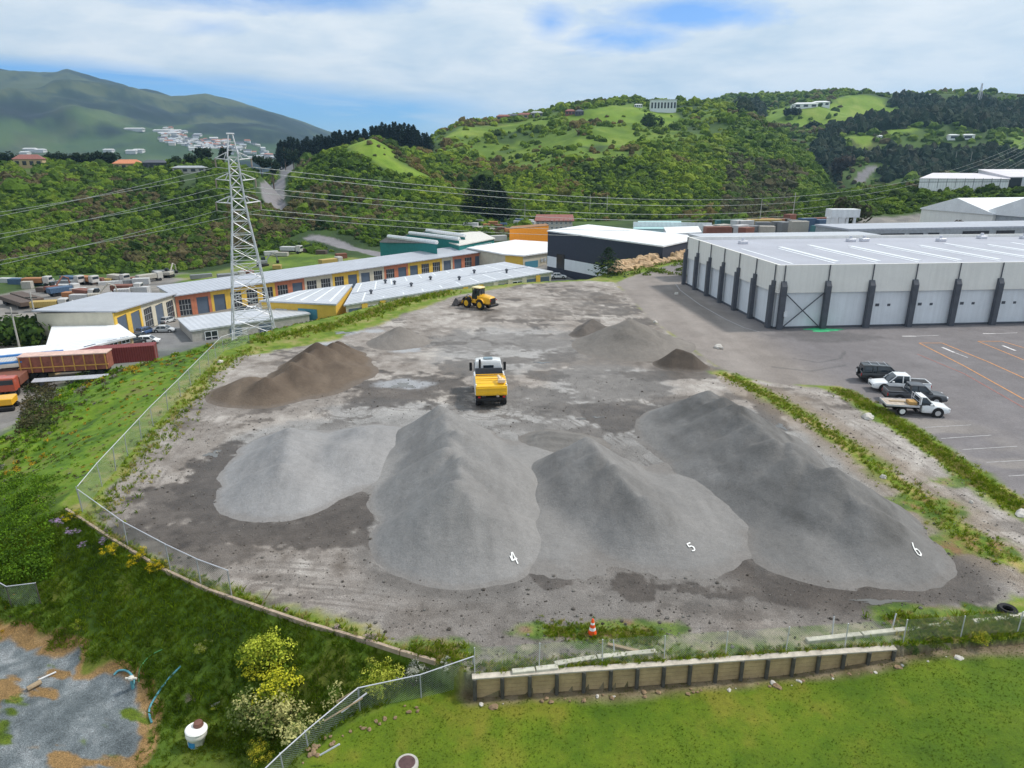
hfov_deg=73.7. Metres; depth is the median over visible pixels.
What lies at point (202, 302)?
roller door
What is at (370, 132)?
pine tree
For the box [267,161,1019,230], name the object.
power line
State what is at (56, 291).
lorry
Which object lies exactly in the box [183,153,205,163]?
dark tree
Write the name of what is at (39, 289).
shipping container
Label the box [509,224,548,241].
orange shed
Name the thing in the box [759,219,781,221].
plant unit
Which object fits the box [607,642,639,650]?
timber plank
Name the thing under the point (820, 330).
paint patch
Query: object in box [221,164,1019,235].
power line
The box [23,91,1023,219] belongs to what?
hills
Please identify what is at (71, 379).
flatbed trailer
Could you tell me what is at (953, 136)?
house
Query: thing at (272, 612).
edging log
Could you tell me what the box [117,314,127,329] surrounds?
roller door
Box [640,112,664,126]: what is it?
tree
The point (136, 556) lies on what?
shrub
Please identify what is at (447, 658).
shrub
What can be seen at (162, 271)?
shipping container
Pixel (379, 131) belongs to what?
pine tree
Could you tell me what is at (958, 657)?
stone
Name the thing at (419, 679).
chain link fence
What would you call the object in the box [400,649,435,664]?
edging log
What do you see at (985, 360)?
lane line
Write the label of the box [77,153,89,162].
dark tree
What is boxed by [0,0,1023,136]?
sky
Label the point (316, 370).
dirt pile
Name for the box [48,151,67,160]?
dark tree
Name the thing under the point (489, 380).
tip truck
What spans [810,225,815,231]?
plant unit
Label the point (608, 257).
conifer
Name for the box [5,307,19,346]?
power pole
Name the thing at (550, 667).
concrete edging
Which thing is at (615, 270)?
boulder
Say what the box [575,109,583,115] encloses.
house
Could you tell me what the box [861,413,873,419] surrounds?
rock
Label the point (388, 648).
edging log
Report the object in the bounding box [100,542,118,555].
shrub
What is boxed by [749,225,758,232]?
plant unit
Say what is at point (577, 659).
concrete edging
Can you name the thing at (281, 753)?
chain link fence
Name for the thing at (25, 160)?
house
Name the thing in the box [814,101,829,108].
farm building
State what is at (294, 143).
pine tree
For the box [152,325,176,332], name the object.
parked car
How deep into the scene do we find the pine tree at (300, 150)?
566.77 m
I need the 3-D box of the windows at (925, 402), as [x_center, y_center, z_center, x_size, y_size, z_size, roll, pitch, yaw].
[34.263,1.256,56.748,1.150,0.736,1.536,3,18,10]
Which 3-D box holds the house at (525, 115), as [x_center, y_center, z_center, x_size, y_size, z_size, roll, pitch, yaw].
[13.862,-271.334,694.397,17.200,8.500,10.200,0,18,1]
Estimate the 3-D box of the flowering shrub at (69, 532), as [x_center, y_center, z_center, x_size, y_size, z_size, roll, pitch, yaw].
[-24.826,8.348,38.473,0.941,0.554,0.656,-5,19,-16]
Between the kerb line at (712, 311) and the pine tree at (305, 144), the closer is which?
the kerb line at (712, 311)
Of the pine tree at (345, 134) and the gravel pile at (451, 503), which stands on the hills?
the pine tree at (345, 134)
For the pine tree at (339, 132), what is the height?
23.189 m
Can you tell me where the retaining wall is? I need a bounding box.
[472,645,897,700]
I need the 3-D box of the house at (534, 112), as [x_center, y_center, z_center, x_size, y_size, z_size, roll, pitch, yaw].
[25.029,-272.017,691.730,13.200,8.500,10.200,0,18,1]
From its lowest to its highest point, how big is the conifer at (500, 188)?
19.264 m
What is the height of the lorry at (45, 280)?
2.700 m
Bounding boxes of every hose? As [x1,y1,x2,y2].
[113,669,134,684]
[148,666,180,722]
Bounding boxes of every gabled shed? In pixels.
[919,197,1023,221]
[989,198,1023,220]
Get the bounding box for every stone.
[488,703,497,709]
[772,683,781,689]
[954,655,963,660]
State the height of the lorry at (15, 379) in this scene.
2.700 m
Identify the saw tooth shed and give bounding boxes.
[379,235,437,255]
[404,231,460,248]
[422,229,466,239]
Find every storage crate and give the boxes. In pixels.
[463,222,478,225]
[490,235,506,240]
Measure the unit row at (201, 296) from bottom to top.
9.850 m
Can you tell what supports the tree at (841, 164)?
on the hills
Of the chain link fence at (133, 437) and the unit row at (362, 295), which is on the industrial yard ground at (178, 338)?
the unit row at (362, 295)
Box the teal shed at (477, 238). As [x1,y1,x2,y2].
[449,231,494,249]
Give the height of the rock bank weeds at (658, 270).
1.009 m
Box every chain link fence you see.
[0,582,40,607]
[76,329,248,509]
[77,489,231,594]
[265,687,360,767]
[357,656,473,709]
[474,611,1023,672]
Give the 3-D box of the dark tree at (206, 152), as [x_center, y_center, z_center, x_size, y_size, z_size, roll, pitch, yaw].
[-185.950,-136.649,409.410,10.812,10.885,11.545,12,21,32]
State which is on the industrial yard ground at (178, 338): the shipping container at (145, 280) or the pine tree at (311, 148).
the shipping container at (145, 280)
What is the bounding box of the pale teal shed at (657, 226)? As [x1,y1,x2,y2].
[633,221,711,231]
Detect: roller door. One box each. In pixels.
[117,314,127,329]
[131,310,140,330]
[155,303,163,324]
[196,296,209,313]
[213,294,225,310]
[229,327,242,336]
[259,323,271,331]
[292,282,302,291]
[298,308,317,320]
[348,274,356,287]
[361,272,369,281]
[398,267,405,276]
[410,265,417,274]
[444,260,450,269]
[454,259,460,268]
[475,256,478,265]
[525,260,537,267]
[540,276,548,281]
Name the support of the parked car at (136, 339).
on the industrial yard ground at (178, 338)
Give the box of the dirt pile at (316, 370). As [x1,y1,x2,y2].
[205,341,378,408]
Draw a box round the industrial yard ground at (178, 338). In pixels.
[0,215,919,434]
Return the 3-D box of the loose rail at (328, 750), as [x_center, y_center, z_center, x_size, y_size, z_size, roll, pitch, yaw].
[-6.652,13.351,24.926,0.759,0.453,0.070,-3,18,-8]
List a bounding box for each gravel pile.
[213,424,403,522]
[362,405,553,589]
[366,326,431,350]
[518,429,610,451]
[529,437,750,580]
[571,319,695,361]
[634,390,956,590]
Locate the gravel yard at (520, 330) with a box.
[64,262,1023,697]
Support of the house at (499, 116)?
on the hills
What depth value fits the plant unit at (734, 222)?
200.47 m
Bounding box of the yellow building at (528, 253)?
[467,240,547,267]
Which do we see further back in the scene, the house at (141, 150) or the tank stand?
the house at (141, 150)
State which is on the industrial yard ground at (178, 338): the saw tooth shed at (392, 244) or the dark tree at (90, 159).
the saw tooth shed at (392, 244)
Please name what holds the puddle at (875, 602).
on the gravel yard at (520, 330)
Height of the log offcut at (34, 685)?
0.285 m
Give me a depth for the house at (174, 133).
2237.91 m
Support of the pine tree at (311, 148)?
on the hills
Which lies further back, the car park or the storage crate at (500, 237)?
the storage crate at (500, 237)
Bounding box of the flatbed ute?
[879,391,950,417]
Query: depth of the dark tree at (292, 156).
506.87 m
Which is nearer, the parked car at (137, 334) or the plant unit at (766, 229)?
the parked car at (137, 334)
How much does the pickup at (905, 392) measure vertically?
1.716 m
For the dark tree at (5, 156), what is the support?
on the hills
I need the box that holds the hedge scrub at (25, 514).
[0,471,62,583]
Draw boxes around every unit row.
[31,292,176,341]
[156,247,480,316]
[259,284,352,320]
[344,262,552,311]
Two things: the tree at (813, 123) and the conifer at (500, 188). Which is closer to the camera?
the conifer at (500, 188)
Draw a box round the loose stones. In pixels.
[110,376,1023,657]
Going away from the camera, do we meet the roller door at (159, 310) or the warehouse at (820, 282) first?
the warehouse at (820, 282)
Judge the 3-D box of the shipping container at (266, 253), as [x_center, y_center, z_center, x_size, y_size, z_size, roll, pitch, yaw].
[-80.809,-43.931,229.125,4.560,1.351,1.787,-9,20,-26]
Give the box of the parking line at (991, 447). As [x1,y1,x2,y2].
[962,446,1015,449]
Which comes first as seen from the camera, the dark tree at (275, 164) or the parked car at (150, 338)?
the parked car at (150, 338)
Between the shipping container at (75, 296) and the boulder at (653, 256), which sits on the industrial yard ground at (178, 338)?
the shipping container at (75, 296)
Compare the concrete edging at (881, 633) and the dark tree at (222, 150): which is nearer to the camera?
the concrete edging at (881, 633)
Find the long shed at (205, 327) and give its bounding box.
[177,308,310,341]
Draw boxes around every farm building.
[793,102,818,108]
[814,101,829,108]
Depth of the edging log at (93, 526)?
39.27 m
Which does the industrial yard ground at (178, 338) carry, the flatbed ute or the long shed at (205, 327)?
the long shed at (205, 327)
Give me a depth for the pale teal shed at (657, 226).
195.70 m
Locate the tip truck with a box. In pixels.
[469,357,507,404]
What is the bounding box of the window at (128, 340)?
[121,336,129,343]
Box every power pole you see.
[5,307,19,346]
[25,292,36,321]
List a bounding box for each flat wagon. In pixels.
[0,294,30,308]
[10,291,43,300]
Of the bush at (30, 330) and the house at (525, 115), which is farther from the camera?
the house at (525, 115)
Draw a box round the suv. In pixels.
[856,361,899,382]
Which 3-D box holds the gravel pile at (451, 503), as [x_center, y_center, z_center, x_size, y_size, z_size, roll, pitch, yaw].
[-3.620,4.973,44.032,19.200,3.554,23.840,0,18,0]
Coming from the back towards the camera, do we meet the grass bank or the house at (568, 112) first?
the house at (568, 112)
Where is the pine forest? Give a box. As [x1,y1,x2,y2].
[733,89,1023,189]
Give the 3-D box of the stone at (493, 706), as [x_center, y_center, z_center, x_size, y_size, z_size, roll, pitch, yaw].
[-0.753,13.092,27.684,0.419,0.177,0.317,-3,18,-10]
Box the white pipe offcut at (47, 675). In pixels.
[39,671,55,679]
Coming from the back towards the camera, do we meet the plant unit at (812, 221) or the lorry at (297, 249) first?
the lorry at (297, 249)
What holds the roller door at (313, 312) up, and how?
in the unit row at (317, 303)
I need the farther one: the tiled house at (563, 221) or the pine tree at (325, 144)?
the pine tree at (325, 144)
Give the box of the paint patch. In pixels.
[803,328,842,331]
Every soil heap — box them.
[569,319,606,337]
[652,349,709,371]
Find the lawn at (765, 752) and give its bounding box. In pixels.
[309,647,1023,767]
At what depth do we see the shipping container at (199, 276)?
205.65 m
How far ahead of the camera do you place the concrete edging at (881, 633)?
30.35 m
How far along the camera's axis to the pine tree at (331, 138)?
563.96 m
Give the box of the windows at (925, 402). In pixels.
[913,394,933,405]
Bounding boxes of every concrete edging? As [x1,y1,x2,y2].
[512,666,534,674]
[535,664,557,671]
[554,655,596,666]
[597,649,656,660]
[805,632,862,643]
[861,622,951,637]
[971,617,999,623]
[998,613,1023,619]
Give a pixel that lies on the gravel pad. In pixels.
(71, 712)
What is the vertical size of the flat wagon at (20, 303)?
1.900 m
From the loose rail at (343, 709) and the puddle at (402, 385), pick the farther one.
the puddle at (402, 385)
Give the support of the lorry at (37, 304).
on the industrial yard ground at (178, 338)
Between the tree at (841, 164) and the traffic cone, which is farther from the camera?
the tree at (841, 164)
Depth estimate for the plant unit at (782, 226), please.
201.09 m
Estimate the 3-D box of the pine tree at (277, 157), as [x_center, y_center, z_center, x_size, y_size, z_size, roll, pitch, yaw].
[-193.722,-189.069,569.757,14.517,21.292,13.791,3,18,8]
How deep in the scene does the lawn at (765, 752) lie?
26.63 m
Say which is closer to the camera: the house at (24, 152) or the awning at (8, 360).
the awning at (8, 360)
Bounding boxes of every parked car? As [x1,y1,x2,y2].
[133,332,149,336]
[133,336,146,342]
[134,326,153,333]
[139,335,160,341]
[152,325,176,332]
[161,316,175,323]
[235,306,246,310]
[551,273,566,278]
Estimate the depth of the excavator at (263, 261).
212.85 m
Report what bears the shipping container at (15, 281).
on the valley floor
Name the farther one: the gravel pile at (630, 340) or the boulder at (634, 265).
the boulder at (634, 265)
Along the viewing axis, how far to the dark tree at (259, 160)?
407.69 m
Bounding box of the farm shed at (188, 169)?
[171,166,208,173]
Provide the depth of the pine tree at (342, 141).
564.56 m
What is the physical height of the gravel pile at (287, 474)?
2.205 m
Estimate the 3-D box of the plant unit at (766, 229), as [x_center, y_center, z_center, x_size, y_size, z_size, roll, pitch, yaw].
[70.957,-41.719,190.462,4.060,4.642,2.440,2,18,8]
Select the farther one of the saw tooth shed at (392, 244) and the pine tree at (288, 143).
the pine tree at (288, 143)
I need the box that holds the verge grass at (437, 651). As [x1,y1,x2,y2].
[79,289,1023,673]
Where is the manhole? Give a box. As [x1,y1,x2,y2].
[395,753,418,767]
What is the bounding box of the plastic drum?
[184,722,207,749]
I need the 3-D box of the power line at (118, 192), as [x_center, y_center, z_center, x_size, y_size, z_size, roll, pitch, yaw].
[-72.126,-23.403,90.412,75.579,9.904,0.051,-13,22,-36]
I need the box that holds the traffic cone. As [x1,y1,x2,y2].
[587,618,598,637]
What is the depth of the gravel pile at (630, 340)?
75.20 m
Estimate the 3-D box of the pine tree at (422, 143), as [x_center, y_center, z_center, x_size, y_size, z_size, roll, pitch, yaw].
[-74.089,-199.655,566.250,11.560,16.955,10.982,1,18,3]
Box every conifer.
[461,174,507,218]
[461,178,491,215]
[472,177,510,218]
[485,180,520,218]
[492,190,514,221]
[587,247,628,276]
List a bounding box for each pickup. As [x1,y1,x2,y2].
[868,371,931,391]
[881,381,947,402]
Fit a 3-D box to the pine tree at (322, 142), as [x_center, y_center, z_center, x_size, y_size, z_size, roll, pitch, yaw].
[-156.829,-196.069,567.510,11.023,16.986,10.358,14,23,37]
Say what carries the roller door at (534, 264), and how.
in the yellow building at (528, 253)
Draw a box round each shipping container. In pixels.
[0,277,19,282]
[7,278,20,284]
[20,281,34,288]
[35,286,43,291]
[54,280,74,283]
[61,291,73,297]
[69,294,86,300]
[80,342,158,363]
[98,280,122,285]
[113,288,130,291]
[119,279,131,283]
[129,286,150,292]
[131,277,150,283]
[152,270,174,276]
[190,273,211,278]
[264,250,277,255]
[272,264,281,268]
[274,252,288,255]
[315,250,327,254]
[335,253,346,258]
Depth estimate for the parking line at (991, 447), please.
50.29 m
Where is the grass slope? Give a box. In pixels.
[0,273,1023,657]
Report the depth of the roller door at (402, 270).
184.72 m
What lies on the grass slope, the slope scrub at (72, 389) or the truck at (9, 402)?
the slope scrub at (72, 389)
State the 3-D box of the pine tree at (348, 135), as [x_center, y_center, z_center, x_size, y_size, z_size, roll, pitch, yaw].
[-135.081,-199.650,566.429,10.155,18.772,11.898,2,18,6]
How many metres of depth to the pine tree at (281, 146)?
566.02 m
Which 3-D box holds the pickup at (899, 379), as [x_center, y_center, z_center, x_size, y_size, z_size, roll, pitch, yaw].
[35.487,-0.143,62.536,4.927,1.716,2.134,3,18,10]
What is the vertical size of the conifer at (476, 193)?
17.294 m
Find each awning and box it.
[0,343,66,357]
[0,356,21,364]
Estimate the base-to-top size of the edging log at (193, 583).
0.230 m
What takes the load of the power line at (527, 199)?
hanging from the pylon
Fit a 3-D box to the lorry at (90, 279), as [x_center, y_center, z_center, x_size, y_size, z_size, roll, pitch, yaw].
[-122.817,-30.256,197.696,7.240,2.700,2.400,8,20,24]
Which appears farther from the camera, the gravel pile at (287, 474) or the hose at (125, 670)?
the gravel pile at (287, 474)
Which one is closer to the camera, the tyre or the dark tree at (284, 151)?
the tyre
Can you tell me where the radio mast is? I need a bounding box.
[978,83,982,98]
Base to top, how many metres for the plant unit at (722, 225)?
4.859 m
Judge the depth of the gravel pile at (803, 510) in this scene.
38.97 m
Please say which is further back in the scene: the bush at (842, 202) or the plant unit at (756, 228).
the bush at (842, 202)
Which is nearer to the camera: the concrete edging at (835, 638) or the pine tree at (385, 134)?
the concrete edging at (835, 638)
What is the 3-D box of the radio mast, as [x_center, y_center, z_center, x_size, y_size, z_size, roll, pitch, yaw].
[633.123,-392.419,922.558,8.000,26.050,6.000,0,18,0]
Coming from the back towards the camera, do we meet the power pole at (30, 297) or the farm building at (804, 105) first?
the farm building at (804, 105)
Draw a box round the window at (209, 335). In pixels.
[204,330,218,339]
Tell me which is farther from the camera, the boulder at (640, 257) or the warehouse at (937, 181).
the warehouse at (937, 181)
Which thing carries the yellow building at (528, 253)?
on the industrial yard ground at (178, 338)
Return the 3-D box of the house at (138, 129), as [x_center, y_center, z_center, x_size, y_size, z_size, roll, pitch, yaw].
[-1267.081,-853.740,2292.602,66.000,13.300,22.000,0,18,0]
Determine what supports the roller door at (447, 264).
in the unit row at (201, 296)
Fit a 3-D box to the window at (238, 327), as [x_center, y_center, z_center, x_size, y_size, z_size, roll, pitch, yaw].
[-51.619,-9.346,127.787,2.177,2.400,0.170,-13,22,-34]
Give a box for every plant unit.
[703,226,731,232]
[713,224,730,225]
[721,219,742,223]
[730,220,742,224]
[731,224,748,232]
[738,227,754,232]
[739,220,753,224]
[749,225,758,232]
[754,221,770,225]
[758,226,774,232]
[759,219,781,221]
[771,221,784,232]
[777,221,788,231]
[783,214,796,219]
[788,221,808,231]
[798,218,816,231]
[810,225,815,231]
[816,219,826,223]
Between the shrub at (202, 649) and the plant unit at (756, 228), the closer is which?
the shrub at (202, 649)
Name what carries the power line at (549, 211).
hanging from the pylon
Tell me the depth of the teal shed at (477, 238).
214.66 m
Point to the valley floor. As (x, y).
(352, 247)
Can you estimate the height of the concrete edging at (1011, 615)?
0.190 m
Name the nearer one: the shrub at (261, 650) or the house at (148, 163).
the shrub at (261, 650)
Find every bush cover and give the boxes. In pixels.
[0,135,1023,253]
[0,200,302,276]
[262,87,1023,189]
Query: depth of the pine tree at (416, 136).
563.70 m
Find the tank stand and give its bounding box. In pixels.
[825,208,860,223]
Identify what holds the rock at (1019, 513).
on the gravel yard at (520, 330)
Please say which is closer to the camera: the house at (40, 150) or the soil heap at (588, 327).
the soil heap at (588, 327)
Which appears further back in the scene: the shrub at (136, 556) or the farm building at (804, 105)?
the farm building at (804, 105)
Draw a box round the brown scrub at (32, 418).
[12,377,61,432]
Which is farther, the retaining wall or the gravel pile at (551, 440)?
the gravel pile at (551, 440)
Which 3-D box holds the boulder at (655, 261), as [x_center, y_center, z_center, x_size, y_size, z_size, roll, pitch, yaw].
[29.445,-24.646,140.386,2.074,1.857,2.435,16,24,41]
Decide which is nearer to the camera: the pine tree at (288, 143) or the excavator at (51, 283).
the excavator at (51, 283)
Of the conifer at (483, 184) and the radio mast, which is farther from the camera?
the radio mast
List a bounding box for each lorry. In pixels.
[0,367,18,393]
[0,368,30,394]
[21,276,52,285]
[29,297,68,308]
[46,283,79,296]
[59,275,84,283]
[72,288,100,293]
[79,275,99,284]
[106,273,129,280]
[110,282,142,291]
[135,271,162,280]
[217,270,245,277]
[280,245,302,253]
[318,256,342,263]
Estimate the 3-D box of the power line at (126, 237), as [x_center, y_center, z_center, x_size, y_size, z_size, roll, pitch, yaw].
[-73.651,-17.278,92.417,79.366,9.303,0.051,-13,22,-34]
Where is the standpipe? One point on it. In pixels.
(130, 678)
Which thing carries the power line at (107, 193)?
hanging from the pylon
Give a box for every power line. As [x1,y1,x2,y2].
[0,211,214,264]
[1,167,214,215]
[1,187,255,233]
[2,167,250,211]
[3,188,215,237]
[3,210,258,259]
[216,150,1013,205]
[218,154,1022,220]
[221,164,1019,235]
[253,143,1021,199]
[256,151,1022,214]
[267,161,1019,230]
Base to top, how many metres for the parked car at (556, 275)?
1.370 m
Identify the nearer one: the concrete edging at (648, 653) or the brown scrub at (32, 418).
the concrete edging at (648, 653)
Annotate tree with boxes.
[0,151,16,160]
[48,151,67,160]
[62,152,80,161]
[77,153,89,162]
[84,152,105,161]
[91,150,111,160]
[101,151,121,162]
[167,156,181,162]
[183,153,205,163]
[192,146,213,158]
[218,146,231,161]
[252,155,267,177]
[264,157,279,188]
[273,144,284,168]
[276,139,287,166]
[280,146,290,170]
[281,140,291,164]
[283,139,292,162]
[286,149,299,169]
[289,137,301,157]
[296,143,302,155]
[303,140,308,152]
[307,140,316,154]
[312,135,321,154]
[320,138,326,149]
[322,136,328,149]
[328,132,337,148]
[331,131,340,145]
[337,129,343,144]
[339,134,346,143]
[343,130,348,143]
[346,131,352,144]
[355,130,361,140]
[361,128,368,139]
[366,126,373,138]
[373,125,379,134]
[377,125,383,136]
[381,123,388,138]
[386,125,392,138]
[390,121,394,138]
[390,121,402,146]
[396,123,408,145]
[404,126,412,146]
[406,126,415,147]
[411,130,421,146]
[418,133,428,148]
[424,132,432,149]
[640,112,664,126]
[782,107,801,115]
[805,120,822,127]
[818,158,833,165]
[831,153,856,176]
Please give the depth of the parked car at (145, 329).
128.04 m
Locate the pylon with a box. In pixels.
[214,133,275,340]
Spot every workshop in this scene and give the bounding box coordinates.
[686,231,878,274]
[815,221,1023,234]
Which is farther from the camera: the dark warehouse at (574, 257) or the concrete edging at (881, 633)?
the dark warehouse at (574, 257)
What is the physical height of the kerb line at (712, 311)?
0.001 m
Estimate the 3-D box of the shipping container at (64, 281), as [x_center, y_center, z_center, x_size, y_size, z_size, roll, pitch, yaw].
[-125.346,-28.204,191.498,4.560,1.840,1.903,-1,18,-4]
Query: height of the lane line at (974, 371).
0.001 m
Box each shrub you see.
[49,517,63,526]
[58,509,81,520]
[63,528,80,535]
[69,619,86,632]
[98,536,107,544]
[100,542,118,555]
[126,546,146,567]
[145,557,168,572]
[193,639,212,653]
[226,680,343,748]
[234,626,297,671]
[236,652,304,706]
[246,737,273,766]
[353,656,406,699]
[364,633,377,641]
[394,657,434,687]
[437,656,449,674]
[903,644,919,655]
[928,636,950,652]
[971,631,992,646]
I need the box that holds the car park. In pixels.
[617,263,1023,498]
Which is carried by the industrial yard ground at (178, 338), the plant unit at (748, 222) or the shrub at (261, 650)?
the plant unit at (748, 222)
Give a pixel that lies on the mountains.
(66, 111)
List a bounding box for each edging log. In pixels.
[65,508,109,538]
[109,537,160,570]
[161,568,208,591]
[208,588,263,611]
[263,607,306,626]
[306,621,365,643]
[366,639,400,654]
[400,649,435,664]
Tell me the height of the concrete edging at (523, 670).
0.190 m
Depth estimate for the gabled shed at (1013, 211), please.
163.52 m
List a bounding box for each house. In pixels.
[12,154,45,167]
[19,151,30,153]
[22,148,37,152]
[34,149,46,152]
[103,149,114,152]
[112,159,140,167]
[123,128,144,131]
[125,150,137,153]
[132,149,144,152]
[141,160,166,168]
[153,129,169,131]
[158,132,178,135]
[496,115,509,118]
[517,113,530,117]
[531,111,542,116]
[534,214,573,229]
[565,109,574,115]
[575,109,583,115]
[649,99,677,112]
[946,134,974,139]
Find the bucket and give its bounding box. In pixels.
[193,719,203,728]
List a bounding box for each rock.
[714,344,723,348]
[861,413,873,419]
[1015,508,1023,517]
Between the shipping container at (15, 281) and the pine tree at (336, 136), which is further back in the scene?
the pine tree at (336, 136)
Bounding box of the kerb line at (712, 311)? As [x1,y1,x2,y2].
[676,284,758,331]
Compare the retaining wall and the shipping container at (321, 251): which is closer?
the retaining wall
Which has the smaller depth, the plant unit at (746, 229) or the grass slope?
the grass slope
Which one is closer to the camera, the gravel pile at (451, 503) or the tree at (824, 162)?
the gravel pile at (451, 503)
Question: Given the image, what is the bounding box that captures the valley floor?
[0,183,981,295]
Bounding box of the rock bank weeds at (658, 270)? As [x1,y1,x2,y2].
[595,258,686,275]
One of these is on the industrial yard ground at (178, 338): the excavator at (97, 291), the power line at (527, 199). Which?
the excavator at (97, 291)
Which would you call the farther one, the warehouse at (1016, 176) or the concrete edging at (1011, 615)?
the warehouse at (1016, 176)
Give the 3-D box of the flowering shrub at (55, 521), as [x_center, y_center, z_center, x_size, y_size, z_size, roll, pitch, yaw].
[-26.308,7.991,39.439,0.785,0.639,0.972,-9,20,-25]
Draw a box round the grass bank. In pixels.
[0,518,454,767]
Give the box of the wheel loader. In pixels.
[452,286,498,309]
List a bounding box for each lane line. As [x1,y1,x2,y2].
[918,354,1023,407]
[920,343,1023,398]
[943,343,1023,377]
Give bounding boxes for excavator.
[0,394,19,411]
[43,276,69,292]
[87,283,117,296]
[163,263,177,277]
[256,252,278,266]
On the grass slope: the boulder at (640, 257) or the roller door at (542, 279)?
the boulder at (640, 257)
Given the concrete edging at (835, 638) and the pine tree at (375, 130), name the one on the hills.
the pine tree at (375, 130)
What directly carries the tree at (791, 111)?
on the hills
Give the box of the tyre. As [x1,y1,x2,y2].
[997,603,1018,614]
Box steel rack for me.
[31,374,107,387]
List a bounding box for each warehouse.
[547,224,688,279]
[681,233,1023,329]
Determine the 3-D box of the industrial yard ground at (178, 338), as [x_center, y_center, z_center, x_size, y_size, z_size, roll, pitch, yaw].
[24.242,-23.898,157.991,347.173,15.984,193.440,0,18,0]
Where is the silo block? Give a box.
[826,217,844,223]
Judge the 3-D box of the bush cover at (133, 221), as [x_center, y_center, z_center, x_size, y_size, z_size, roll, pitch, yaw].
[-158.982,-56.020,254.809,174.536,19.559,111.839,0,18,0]
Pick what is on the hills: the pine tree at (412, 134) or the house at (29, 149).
the pine tree at (412, 134)
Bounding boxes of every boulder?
[608,266,623,272]
[621,259,630,264]
[623,265,634,270]
[628,262,638,268]
[635,255,648,260]
[637,260,653,267]
[648,253,658,260]
[652,259,660,264]
[672,254,682,260]
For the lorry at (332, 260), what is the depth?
206.94 m
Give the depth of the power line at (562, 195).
150.57 m
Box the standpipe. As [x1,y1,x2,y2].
[125,675,136,689]
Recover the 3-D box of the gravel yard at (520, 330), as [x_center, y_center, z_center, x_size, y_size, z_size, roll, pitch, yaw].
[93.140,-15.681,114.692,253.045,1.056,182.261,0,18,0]
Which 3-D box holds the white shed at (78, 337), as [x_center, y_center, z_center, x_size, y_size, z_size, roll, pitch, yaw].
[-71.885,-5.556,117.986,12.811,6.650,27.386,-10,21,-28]
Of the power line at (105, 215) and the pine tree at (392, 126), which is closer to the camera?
the power line at (105, 215)
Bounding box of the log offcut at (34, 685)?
[26,679,41,690]
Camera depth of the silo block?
165.84 m
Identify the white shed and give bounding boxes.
[46,323,135,376]
[663,226,701,234]
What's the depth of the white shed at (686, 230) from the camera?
178.51 m
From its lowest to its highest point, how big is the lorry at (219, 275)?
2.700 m
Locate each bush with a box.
[0,315,25,345]
[2,314,24,326]
[14,314,50,346]
[831,195,877,222]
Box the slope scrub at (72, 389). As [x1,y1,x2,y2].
[0,284,499,638]
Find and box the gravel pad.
[0,626,152,767]
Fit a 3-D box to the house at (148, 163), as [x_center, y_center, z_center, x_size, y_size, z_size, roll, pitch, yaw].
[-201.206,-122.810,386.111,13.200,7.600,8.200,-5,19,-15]
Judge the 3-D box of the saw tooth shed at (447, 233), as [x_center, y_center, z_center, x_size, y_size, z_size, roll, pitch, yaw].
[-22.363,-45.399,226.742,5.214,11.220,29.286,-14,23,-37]
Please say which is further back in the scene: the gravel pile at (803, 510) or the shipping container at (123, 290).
the shipping container at (123, 290)
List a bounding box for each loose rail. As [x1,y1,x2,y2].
[320,743,339,755]
[324,698,362,721]
[337,690,356,701]
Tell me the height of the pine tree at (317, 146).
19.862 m
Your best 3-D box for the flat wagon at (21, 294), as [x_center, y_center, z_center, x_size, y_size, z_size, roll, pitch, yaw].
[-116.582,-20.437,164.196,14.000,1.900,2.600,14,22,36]
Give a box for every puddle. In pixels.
[202,450,221,457]
[389,382,415,387]
[776,423,787,430]
[852,599,907,604]
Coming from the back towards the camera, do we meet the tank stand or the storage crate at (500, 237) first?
the storage crate at (500, 237)
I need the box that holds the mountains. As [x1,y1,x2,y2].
[0,69,330,173]
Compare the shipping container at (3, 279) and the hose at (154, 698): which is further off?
the shipping container at (3, 279)
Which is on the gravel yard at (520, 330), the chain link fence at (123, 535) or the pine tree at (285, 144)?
the chain link fence at (123, 535)

